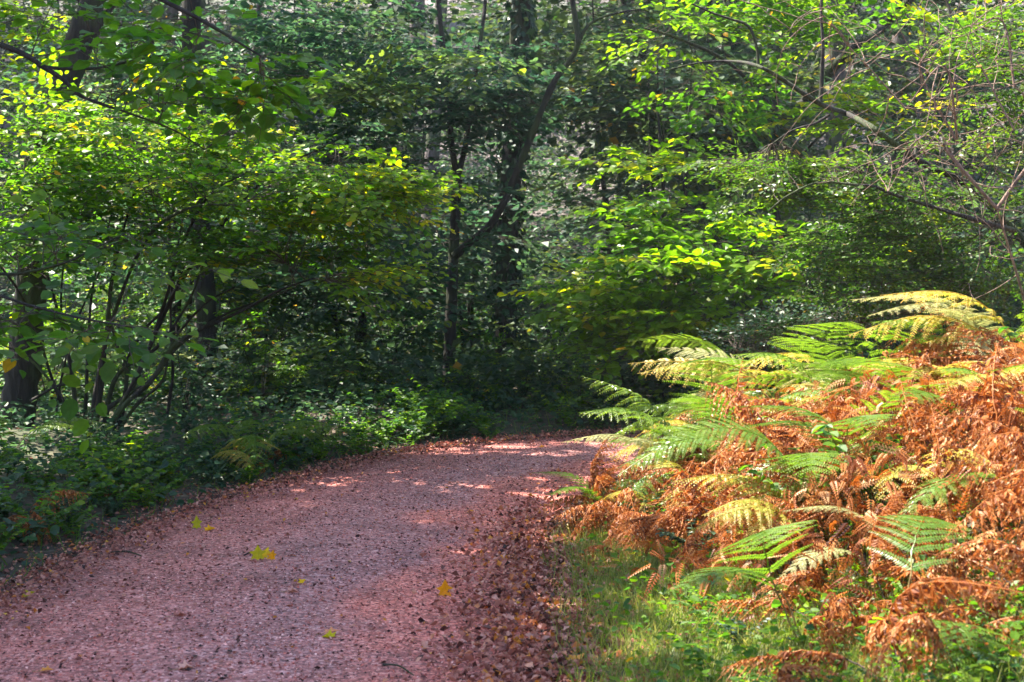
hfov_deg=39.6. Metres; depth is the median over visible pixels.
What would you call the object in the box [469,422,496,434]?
ivy plant
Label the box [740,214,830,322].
woodland shrub
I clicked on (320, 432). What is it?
bramble plant
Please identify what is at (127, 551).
fallen twig
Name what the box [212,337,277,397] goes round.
woodland shrub
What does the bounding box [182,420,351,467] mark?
bracken fern
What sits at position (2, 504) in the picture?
ivy plant
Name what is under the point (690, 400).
bracken fern
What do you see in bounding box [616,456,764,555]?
bracken fern
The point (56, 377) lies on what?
woodland shrub
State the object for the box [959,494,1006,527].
bramble plant
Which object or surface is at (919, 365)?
bracken fern
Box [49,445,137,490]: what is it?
nettle plant
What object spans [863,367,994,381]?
bracken fern
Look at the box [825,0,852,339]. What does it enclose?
forest tree
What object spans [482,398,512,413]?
ivy plant
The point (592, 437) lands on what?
bracken fern
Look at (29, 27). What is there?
understory tree
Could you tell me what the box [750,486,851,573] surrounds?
bracken fern
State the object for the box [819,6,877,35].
understory tree
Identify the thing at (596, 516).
bracken fern
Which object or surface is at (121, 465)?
nettle plant
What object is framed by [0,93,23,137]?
understory tree
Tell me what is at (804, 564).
bracken fern
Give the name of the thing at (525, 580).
leaf litter
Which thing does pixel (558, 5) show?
understory tree
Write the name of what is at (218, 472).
ivy plant
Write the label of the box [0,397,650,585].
grass
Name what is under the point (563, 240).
understory tree
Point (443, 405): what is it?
bramble plant
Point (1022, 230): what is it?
understory tree
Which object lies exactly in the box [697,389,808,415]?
bracken fern
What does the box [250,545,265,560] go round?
fallen leaf
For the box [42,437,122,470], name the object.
nettle plant
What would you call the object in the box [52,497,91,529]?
ivy plant
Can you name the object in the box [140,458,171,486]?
bramble plant
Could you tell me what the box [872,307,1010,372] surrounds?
bracken fern
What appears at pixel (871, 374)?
bracken fern
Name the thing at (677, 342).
bracken fern
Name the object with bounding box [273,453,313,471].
ivy plant
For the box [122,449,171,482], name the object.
ivy plant
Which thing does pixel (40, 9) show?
understory tree
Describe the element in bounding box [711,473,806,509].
bracken fern
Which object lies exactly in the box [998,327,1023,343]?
nettle plant
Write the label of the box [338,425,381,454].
nettle plant
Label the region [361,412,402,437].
bramble plant
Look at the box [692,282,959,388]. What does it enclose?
hawthorn bush
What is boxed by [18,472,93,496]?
bramble plant
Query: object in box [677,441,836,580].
bracken fern
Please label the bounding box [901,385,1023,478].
bracken fern
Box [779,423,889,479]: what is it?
bracken fern
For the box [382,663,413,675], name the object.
fallen twig
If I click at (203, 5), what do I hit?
forest tree
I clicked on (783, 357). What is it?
bracken fern
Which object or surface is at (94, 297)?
woodland shrub
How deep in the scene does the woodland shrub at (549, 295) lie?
27.01 m
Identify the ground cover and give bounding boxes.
[0,331,939,571]
[574,428,1023,681]
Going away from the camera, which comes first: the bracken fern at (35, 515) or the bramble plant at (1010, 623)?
the bramble plant at (1010, 623)
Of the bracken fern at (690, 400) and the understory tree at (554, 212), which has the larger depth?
the understory tree at (554, 212)
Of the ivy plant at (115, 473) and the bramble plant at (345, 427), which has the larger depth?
the bramble plant at (345, 427)
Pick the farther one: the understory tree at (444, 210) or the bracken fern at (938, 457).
the understory tree at (444, 210)
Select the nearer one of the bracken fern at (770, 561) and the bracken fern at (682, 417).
the bracken fern at (770, 561)
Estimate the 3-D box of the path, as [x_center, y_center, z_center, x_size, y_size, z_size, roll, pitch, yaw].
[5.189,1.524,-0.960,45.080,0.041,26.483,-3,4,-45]
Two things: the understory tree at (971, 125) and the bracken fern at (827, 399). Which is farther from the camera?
the understory tree at (971, 125)
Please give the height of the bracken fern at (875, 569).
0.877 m
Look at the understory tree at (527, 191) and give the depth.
30.94 m
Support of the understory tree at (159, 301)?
on the ground at (542, 414)
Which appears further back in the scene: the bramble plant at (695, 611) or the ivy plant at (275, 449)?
the ivy plant at (275, 449)
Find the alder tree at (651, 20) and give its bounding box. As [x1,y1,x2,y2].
[553,0,741,255]
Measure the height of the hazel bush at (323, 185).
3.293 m
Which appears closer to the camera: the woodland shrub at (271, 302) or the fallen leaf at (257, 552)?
the fallen leaf at (257, 552)
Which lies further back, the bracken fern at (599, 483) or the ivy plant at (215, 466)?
the ivy plant at (215, 466)
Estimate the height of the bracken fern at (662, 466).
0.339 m
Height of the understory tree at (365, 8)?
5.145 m
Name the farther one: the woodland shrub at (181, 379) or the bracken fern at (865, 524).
the woodland shrub at (181, 379)
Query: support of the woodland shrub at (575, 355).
on the ground at (542, 414)
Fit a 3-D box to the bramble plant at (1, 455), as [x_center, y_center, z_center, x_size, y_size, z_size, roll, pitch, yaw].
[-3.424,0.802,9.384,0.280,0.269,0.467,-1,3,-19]
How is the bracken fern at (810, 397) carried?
on the ground at (542, 414)
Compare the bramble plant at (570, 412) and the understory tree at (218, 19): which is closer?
the bramble plant at (570, 412)
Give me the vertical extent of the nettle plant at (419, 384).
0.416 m
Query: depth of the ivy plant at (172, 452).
10.57 m
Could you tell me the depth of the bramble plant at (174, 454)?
10.24 m
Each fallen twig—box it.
[110,550,141,555]
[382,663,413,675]
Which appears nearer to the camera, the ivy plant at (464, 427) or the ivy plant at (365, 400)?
the ivy plant at (464, 427)
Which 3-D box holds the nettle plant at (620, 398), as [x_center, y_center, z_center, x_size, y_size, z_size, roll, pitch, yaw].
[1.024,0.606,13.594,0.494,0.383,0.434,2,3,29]
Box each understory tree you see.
[0,0,53,63]
[0,0,153,174]
[0,1,56,99]
[0,1,70,20]
[0,31,384,367]
[0,34,30,71]
[0,50,161,262]
[0,75,84,211]
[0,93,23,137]
[0,154,22,318]
[0,179,134,312]
[1,153,175,330]
[31,0,129,98]
[31,0,165,107]
[63,0,248,162]
[65,89,183,223]
[70,31,311,242]
[76,196,273,334]
[78,0,298,309]
[115,0,521,340]
[149,41,591,376]
[181,0,242,42]
[184,18,310,150]
[206,0,294,72]
[212,23,353,186]
[220,0,353,82]
[224,127,390,321]
[267,141,460,339]
[284,8,453,159]
[306,0,427,147]
[309,69,492,225]
[328,0,431,62]
[349,107,595,350]
[358,80,538,250]
[368,2,451,22]
[385,127,627,326]
[392,0,760,342]
[399,23,465,125]
[408,47,607,229]
[431,0,541,28]
[447,1,506,73]
[449,157,580,295]
[454,1,569,131]
[475,0,924,385]
[489,1,596,87]
[528,0,687,199]
[530,0,784,284]
[532,0,849,359]
[536,0,600,56]
[550,99,821,316]
[560,8,689,137]
[595,6,774,157]
[680,25,1023,348]
[739,0,884,93]
[739,6,879,96]
[740,31,866,177]
[749,56,965,256]
[785,0,1023,320]
[812,41,1023,326]
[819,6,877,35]
[831,0,1023,329]
[846,0,917,44]
[857,0,994,75]
[862,0,1017,174]
[907,0,1023,338]
[935,16,1023,118]
[945,0,1016,30]
[953,166,1023,259]
[964,0,1023,54]
[979,103,1023,325]
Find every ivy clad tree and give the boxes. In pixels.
[482,0,577,379]
[615,0,642,282]
[632,0,914,329]
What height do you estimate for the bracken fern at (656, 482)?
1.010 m
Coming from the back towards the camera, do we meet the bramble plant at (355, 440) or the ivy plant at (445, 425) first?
the ivy plant at (445, 425)
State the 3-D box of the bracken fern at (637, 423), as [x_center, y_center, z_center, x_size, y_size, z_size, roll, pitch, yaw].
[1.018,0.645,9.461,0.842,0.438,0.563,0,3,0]
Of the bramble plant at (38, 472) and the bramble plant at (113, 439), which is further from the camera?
the bramble plant at (113, 439)
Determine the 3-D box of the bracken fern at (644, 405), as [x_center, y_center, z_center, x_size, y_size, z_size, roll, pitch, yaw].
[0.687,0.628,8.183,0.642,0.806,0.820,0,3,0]
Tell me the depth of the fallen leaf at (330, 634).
5.68 m
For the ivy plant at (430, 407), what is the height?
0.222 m
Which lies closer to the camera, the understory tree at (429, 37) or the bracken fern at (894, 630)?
the bracken fern at (894, 630)
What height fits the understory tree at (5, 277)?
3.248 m
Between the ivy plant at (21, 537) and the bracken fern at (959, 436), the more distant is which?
the ivy plant at (21, 537)
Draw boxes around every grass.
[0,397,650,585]
[538,473,1023,681]
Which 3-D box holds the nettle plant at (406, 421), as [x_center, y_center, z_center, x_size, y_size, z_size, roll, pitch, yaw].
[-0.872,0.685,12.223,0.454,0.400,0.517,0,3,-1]
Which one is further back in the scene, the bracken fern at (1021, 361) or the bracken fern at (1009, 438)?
the bracken fern at (1021, 361)
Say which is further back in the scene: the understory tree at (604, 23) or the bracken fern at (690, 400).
the understory tree at (604, 23)
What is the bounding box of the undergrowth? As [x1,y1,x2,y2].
[0,1,1023,416]
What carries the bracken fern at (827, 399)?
on the ground at (542, 414)
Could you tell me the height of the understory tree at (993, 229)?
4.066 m
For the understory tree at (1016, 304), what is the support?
on the ground at (542, 414)
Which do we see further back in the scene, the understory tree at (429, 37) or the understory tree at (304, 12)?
the understory tree at (304, 12)
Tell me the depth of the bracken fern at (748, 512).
6.09 m
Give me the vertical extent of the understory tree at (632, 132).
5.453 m
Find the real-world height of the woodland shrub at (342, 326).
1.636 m
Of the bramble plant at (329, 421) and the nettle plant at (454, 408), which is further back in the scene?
the nettle plant at (454, 408)
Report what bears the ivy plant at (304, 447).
on the ground at (542, 414)
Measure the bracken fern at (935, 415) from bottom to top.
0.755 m
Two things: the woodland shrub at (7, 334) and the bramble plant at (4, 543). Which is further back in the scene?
the woodland shrub at (7, 334)
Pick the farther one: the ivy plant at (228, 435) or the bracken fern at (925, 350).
the ivy plant at (228, 435)
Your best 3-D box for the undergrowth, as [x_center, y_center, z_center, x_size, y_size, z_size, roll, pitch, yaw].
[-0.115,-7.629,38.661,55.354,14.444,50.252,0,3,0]
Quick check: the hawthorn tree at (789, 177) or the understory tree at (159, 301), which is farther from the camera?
the understory tree at (159, 301)
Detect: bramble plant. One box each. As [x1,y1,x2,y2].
[0,442,14,474]
[0,459,78,495]
[0,480,14,513]
[0,484,73,519]
[0,516,32,548]
[0,519,28,542]
[0,530,23,549]
[17,515,53,537]
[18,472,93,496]
[22,436,101,477]
[39,504,96,529]
[40,523,74,541]
[58,484,102,511]
[59,435,117,464]
[63,459,121,487]
[64,505,85,527]
[79,478,111,502]
[92,441,142,462]
[96,469,144,491]
[98,480,129,493]
[124,478,169,506]
[128,439,167,454]
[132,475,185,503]
[133,442,187,461]
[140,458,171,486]
[146,481,174,499]
[154,456,181,483]
[163,470,196,487]
[174,430,220,451]
[184,444,217,467]
[202,444,248,471]
[213,416,258,438]
[230,462,261,483]
[259,434,304,459]
[284,451,314,462]
[293,417,320,428]
[296,418,338,443]
[297,409,345,430]
[306,436,332,459]
[309,436,349,458]
[326,439,360,455]
[327,402,361,418]
[333,432,371,449]
[338,387,388,410]
[340,415,381,445]
[342,421,378,439]
[348,418,370,433]
[356,442,378,454]
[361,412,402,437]
[361,416,405,444]
[362,407,411,430]
[374,403,421,429]
[392,387,424,410]
[395,431,422,449]
[396,392,438,412]
[396,397,435,411]
[401,421,440,441]
[403,404,437,416]
[403,408,432,433]
[404,418,422,434]
[411,397,450,412]
[412,396,460,412]
[435,400,483,427]
[464,415,503,435]
[466,410,494,426]
[473,408,499,427]
[481,425,504,438]
[550,408,591,428]
[650,404,684,416]
[652,499,666,512]
[657,577,680,597]
[670,584,736,620]
[671,585,744,627]
[729,676,744,681]
[738,666,853,681]
[772,659,851,681]
[789,550,825,573]
[805,582,865,610]
[811,523,858,550]
[818,435,927,485]
[849,644,962,681]
[869,441,972,484]
[869,570,947,602]
[878,629,949,675]
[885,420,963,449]
[944,595,1023,641]
[952,628,1023,681]
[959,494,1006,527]
[985,581,1023,630]
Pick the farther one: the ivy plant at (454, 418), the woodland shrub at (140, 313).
the woodland shrub at (140, 313)
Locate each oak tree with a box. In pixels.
[0,0,158,428]
[12,0,407,390]
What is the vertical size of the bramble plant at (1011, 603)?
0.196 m
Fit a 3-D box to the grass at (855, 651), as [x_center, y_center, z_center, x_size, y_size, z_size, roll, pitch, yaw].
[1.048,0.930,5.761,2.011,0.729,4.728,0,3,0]
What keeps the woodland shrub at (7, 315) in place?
on the ground at (542, 414)
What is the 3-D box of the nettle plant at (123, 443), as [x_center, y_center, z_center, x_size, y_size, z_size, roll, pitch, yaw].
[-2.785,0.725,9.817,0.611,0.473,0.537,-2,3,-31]
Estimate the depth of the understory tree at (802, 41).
44.59 m
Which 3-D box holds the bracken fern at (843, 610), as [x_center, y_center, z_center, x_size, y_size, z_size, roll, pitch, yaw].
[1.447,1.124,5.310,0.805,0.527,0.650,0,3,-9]
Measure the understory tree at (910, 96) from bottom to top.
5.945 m
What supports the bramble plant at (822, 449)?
on the ground at (542, 414)
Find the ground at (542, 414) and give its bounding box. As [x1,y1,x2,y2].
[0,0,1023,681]
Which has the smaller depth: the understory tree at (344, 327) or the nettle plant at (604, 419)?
the nettle plant at (604, 419)
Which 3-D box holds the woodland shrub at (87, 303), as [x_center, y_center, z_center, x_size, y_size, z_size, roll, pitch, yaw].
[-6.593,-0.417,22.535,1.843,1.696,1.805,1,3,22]
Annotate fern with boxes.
[0,416,105,474]
[2,490,87,544]
[65,476,120,501]
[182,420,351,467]
[211,437,279,470]
[231,445,300,472]
[533,471,606,527]
[538,495,643,536]
[561,434,683,490]
[567,500,617,542]
[575,506,650,564]
[579,376,682,505]
[583,437,671,510]
[593,473,663,547]
[599,481,714,512]
[600,438,676,476]
[600,463,673,505]
[601,488,651,554]
[606,458,723,556]
[606,468,763,584]
[607,420,696,464]
[608,404,704,444]
[615,450,713,512]
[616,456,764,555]
[617,430,748,477]
[621,426,723,504]
[622,429,707,448]
[624,333,762,410]
[628,356,744,437]
[631,424,703,504]
[637,360,798,423]
[639,459,702,514]
[645,407,726,489]
[647,347,759,438]
[650,321,875,413]
[653,395,762,464]
[653,397,772,491]
[660,416,853,510]
[662,357,759,437]
[663,520,816,636]
[666,440,742,470]
[667,599,759,681]
[671,394,759,458]
[672,385,745,450]
[672,474,811,556]
[673,428,815,483]
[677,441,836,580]
[686,399,838,561]
[690,465,763,518]
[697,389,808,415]
[703,382,797,444]
[704,359,812,492]
[705,369,789,388]
[707,524,894,626]
[709,413,790,486]
[709,521,909,637]
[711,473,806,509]
[714,429,798,542]
[716,414,835,508]
[716,577,1023,681]
[731,389,858,499]
[732,352,821,384]
[732,353,831,388]
[732,370,809,392]
[740,405,860,511]
[743,380,885,414]
[746,383,955,482]
[746,503,944,620]
[748,397,820,470]
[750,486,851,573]
[768,336,882,395]
[769,371,808,393]
[771,479,970,544]
[772,358,887,394]
[774,367,837,395]
[777,584,1023,681]
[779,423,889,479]
[779,506,893,577]
[781,382,900,423]
[796,358,861,368]
[797,314,922,405]
[797,361,923,429]
[801,384,901,462]
[803,566,988,665]
[809,361,1006,422]
[812,388,962,468]
[813,364,895,382]
[817,394,954,459]
[830,399,943,487]
[833,351,985,396]
[841,440,940,536]
[846,290,1013,355]
[850,357,953,380]
[852,294,1008,372]
[858,486,939,636]
[861,352,931,412]
[862,383,1023,492]
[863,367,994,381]
[868,515,1023,681]
[871,319,1023,357]
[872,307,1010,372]
[873,449,996,503]
[876,486,1023,648]
[880,332,957,417]
[880,343,1023,559]
[882,335,950,363]
[882,359,1020,461]
[884,405,1023,562]
[896,391,1023,521]
[899,325,1023,444]
[900,391,968,455]
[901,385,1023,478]
[911,539,1023,681]
[912,299,1023,388]
[912,374,1012,434]
[912,416,1023,580]
[920,543,1023,608]
[928,432,1023,586]
[930,355,971,364]
[931,424,972,445]
[936,368,1023,408]
[945,327,1017,361]
[961,407,1023,461]
[967,346,1023,429]
[984,364,1023,373]
[989,364,1023,385]
[1004,313,1023,340]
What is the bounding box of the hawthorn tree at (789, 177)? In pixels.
[663,0,1023,328]
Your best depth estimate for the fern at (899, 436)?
6.80 m
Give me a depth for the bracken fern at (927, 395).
6.50 m
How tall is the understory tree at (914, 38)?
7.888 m
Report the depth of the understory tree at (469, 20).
20.24 m
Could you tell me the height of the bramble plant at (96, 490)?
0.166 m
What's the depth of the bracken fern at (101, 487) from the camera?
9.04 m
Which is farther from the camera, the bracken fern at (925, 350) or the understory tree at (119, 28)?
the understory tree at (119, 28)
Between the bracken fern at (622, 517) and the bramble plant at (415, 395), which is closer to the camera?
the bracken fern at (622, 517)
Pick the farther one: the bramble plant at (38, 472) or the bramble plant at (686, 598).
the bramble plant at (38, 472)
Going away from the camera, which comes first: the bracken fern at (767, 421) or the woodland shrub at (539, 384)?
the bracken fern at (767, 421)
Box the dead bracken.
[596,313,1023,622]
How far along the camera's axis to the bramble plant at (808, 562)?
6.05 m
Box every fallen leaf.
[34,666,53,671]
[165,610,185,616]
[174,659,194,669]
[191,515,201,528]
[202,525,214,531]
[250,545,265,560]
[262,547,270,559]
[267,550,275,560]
[285,586,296,591]
[315,627,339,634]
[322,629,343,636]
[437,580,452,596]
[567,653,585,665]
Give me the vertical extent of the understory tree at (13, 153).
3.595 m
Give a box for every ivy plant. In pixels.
[0,448,78,484]
[0,479,41,517]
[0,502,12,512]
[0,516,57,545]
[2,451,28,473]
[21,501,64,517]
[42,488,91,506]
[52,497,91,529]
[78,456,135,486]
[82,455,141,477]
[83,425,135,449]
[86,423,150,451]
[88,493,134,515]
[105,447,170,479]
[121,465,162,497]
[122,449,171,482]
[125,445,175,463]
[137,440,202,474]
[148,443,181,454]
[157,410,213,440]
[182,459,224,484]
[187,455,234,482]
[190,442,239,469]
[206,462,243,487]
[210,452,244,478]
[215,428,255,445]
[227,452,273,473]
[241,419,275,435]
[266,430,287,459]
[273,435,319,459]
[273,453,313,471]
[281,421,335,448]
[301,449,317,461]
[321,428,359,447]
[322,406,355,428]
[333,403,375,423]
[351,392,379,407]
[368,431,403,450]
[398,421,430,443]
[406,389,450,402]
[417,401,457,416]
[418,406,474,434]
[420,416,458,435]
[436,423,470,439]
[441,410,483,434]
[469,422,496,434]
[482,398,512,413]
[577,401,616,426]
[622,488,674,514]
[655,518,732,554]
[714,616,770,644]
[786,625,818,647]
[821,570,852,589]
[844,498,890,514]
[922,672,934,681]
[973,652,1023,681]
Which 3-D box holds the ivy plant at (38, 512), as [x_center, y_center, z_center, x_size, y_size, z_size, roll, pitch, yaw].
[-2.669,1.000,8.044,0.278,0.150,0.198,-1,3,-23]
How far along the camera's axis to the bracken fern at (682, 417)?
8.82 m
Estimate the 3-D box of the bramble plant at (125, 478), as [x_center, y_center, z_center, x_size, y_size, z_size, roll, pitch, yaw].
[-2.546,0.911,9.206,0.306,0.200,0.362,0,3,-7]
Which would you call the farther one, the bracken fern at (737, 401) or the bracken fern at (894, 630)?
the bracken fern at (737, 401)
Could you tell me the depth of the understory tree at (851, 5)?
38.78 m
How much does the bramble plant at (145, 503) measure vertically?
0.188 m
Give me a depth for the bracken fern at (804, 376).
8.96 m
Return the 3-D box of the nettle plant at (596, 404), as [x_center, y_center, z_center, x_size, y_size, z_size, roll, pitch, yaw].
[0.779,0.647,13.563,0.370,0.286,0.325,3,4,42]
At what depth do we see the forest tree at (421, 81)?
34.61 m
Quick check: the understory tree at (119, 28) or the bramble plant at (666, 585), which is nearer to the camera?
the bramble plant at (666, 585)
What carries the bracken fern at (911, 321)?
on the ground at (542, 414)
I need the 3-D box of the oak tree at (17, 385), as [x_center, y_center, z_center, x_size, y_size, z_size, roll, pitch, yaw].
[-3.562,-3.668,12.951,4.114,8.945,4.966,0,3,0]
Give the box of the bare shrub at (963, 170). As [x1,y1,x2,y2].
[682,0,1023,341]
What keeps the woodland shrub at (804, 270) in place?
on the ground at (542, 414)
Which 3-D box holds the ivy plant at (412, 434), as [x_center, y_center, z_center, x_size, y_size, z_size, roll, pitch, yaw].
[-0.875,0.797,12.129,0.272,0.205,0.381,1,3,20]
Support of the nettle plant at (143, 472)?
on the ground at (542, 414)
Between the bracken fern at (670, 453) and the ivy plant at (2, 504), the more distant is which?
the bracken fern at (670, 453)
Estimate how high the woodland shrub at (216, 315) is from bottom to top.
2.018 m
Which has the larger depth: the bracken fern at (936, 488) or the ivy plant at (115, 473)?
the ivy plant at (115, 473)
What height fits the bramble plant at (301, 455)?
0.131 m
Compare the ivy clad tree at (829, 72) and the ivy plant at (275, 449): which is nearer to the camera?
the ivy plant at (275, 449)
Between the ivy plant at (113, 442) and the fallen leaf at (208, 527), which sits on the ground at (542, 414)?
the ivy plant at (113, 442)
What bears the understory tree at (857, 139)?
on the ground at (542, 414)
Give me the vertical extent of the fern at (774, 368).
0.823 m
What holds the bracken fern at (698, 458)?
on the ground at (542, 414)
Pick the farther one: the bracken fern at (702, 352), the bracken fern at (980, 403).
the bracken fern at (702, 352)
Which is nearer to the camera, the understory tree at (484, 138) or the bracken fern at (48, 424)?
the bracken fern at (48, 424)
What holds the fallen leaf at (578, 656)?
on the ground at (542, 414)
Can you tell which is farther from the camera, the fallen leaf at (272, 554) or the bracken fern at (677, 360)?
the bracken fern at (677, 360)
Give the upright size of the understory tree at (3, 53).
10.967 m
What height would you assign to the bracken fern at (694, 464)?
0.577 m
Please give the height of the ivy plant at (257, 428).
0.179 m
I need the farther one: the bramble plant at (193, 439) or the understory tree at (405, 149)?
the understory tree at (405, 149)
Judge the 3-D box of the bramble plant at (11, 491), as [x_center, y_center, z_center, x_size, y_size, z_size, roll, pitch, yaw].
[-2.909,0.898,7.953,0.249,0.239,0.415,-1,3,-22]
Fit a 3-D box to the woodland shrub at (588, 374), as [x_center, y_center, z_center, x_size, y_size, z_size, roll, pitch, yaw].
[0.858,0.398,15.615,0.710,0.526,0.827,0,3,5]
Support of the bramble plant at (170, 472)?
on the ground at (542, 414)
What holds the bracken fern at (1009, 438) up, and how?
on the ground at (542, 414)
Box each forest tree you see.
[161,6,183,316]
[194,0,220,338]
[409,0,426,215]
[421,0,447,313]
[786,2,804,141]
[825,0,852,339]
[891,0,912,257]
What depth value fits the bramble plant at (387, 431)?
12.03 m
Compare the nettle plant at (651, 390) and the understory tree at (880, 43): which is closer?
the nettle plant at (651, 390)
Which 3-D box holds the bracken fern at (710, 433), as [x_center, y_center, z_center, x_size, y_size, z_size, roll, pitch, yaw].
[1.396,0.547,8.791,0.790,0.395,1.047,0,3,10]
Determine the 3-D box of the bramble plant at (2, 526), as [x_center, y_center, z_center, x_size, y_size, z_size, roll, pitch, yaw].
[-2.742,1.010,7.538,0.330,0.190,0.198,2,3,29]
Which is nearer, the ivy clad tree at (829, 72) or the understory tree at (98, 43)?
the ivy clad tree at (829, 72)
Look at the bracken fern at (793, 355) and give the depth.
9.23 m
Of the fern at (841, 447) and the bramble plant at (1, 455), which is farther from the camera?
the bramble plant at (1, 455)
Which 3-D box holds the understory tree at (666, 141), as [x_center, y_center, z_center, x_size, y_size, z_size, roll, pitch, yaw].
[3.355,-2.156,26.799,5.622,5.328,4.941,0,3,6]
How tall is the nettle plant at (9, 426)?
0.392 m
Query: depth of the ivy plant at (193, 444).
10.18 m
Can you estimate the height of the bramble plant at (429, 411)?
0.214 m
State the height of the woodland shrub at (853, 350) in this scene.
2.586 m
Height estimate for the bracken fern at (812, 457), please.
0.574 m
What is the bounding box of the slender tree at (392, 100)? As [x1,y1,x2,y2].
[189,0,643,407]
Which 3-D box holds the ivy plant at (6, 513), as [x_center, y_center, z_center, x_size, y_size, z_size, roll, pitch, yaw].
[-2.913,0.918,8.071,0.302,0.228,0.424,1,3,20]
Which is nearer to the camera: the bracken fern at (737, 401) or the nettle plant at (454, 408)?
the bracken fern at (737, 401)
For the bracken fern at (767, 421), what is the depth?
7.90 m
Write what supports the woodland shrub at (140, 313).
on the ground at (542, 414)
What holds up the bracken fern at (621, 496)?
on the ground at (542, 414)
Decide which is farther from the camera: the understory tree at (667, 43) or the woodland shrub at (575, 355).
the understory tree at (667, 43)
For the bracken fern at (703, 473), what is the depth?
7.67 m
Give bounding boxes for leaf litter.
[0,403,1023,681]
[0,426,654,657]
[358,451,709,681]
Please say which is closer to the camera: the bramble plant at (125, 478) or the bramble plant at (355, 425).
the bramble plant at (125, 478)
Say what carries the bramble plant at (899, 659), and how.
on the ground at (542, 414)
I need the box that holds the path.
[0,434,672,681]
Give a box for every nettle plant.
[0,424,12,431]
[0,440,74,491]
[0,483,84,539]
[35,507,97,537]
[37,482,106,524]
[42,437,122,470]
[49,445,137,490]
[52,440,131,495]
[55,412,160,464]
[56,437,124,471]
[75,450,154,504]
[85,464,165,512]
[102,425,168,484]
[137,442,190,483]
[222,402,279,436]
[226,455,268,480]
[251,413,314,441]
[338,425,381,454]
[382,395,436,441]
[389,377,441,396]
[405,399,457,435]
[407,374,460,405]
[410,397,463,436]
[417,390,461,422]
[521,381,587,419]
[557,379,600,410]
[579,392,609,418]
[579,407,612,429]
[589,387,638,421]
[637,380,682,415]
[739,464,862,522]
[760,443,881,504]
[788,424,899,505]
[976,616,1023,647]
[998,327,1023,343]
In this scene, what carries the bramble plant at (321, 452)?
on the ground at (542, 414)
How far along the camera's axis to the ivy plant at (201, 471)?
9.96 m
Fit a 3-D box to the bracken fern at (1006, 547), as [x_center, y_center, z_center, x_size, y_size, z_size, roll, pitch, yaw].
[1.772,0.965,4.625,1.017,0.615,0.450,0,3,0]
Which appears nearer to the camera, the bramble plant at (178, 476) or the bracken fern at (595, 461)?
the bracken fern at (595, 461)
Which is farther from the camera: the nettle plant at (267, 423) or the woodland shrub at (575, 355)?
the woodland shrub at (575, 355)
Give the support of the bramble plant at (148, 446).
on the ground at (542, 414)
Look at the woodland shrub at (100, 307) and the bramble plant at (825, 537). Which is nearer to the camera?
the bramble plant at (825, 537)
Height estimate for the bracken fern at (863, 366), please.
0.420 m
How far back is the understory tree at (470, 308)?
20.32 m
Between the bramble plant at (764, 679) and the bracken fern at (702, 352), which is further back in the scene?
the bracken fern at (702, 352)
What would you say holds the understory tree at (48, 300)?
on the ground at (542, 414)
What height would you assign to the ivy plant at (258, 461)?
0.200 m
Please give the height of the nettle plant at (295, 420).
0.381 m
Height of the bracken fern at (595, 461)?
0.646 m
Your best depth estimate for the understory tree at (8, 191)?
26.04 m
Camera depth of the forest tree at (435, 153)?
30.87 m
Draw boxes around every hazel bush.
[0,47,477,436]
[497,135,914,407]
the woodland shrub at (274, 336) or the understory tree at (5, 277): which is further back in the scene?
the understory tree at (5, 277)
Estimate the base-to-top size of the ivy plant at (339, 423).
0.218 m
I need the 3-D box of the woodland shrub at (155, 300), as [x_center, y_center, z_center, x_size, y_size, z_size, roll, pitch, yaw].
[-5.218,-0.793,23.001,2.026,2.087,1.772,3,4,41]
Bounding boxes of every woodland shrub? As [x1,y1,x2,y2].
[0,268,121,405]
[0,292,71,360]
[0,302,80,357]
[0,356,63,392]
[49,267,137,339]
[51,188,196,343]
[52,225,136,329]
[94,234,227,371]
[104,351,202,407]
[111,313,245,427]
[121,239,226,330]
[140,218,278,390]
[208,301,312,415]
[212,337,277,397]
[216,273,327,362]
[224,252,337,379]
[234,278,315,330]
[249,346,331,393]
[272,335,361,393]
[293,351,357,408]
[295,259,398,373]
[331,358,405,404]
[332,294,457,385]
[367,346,443,407]
[400,376,459,406]
[418,297,492,345]
[421,271,524,337]
[438,365,504,404]
[456,308,535,350]
[460,329,521,404]
[481,347,560,411]
[493,248,644,387]
[501,315,590,401]
[517,254,584,334]
[542,266,660,354]
[545,326,612,411]
[562,356,616,392]
[588,302,722,405]
[605,245,804,405]
[608,205,750,318]
[628,295,749,357]
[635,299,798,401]
[737,144,949,378]
[739,267,825,357]
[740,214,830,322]
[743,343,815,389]
[796,180,987,357]
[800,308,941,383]
[813,218,1005,365]
[833,302,893,350]
[956,300,1021,342]
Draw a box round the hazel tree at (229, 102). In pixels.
[0,0,349,453]
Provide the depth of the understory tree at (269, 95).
32.72 m
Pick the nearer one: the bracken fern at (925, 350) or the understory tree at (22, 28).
the bracken fern at (925, 350)
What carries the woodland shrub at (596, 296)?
on the ground at (542, 414)
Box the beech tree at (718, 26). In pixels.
[587,0,1023,320]
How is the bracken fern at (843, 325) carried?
on the ground at (542, 414)
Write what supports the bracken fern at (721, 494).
on the ground at (542, 414)
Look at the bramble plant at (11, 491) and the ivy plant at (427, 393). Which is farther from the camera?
the ivy plant at (427, 393)
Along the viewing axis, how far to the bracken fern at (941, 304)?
8.40 m

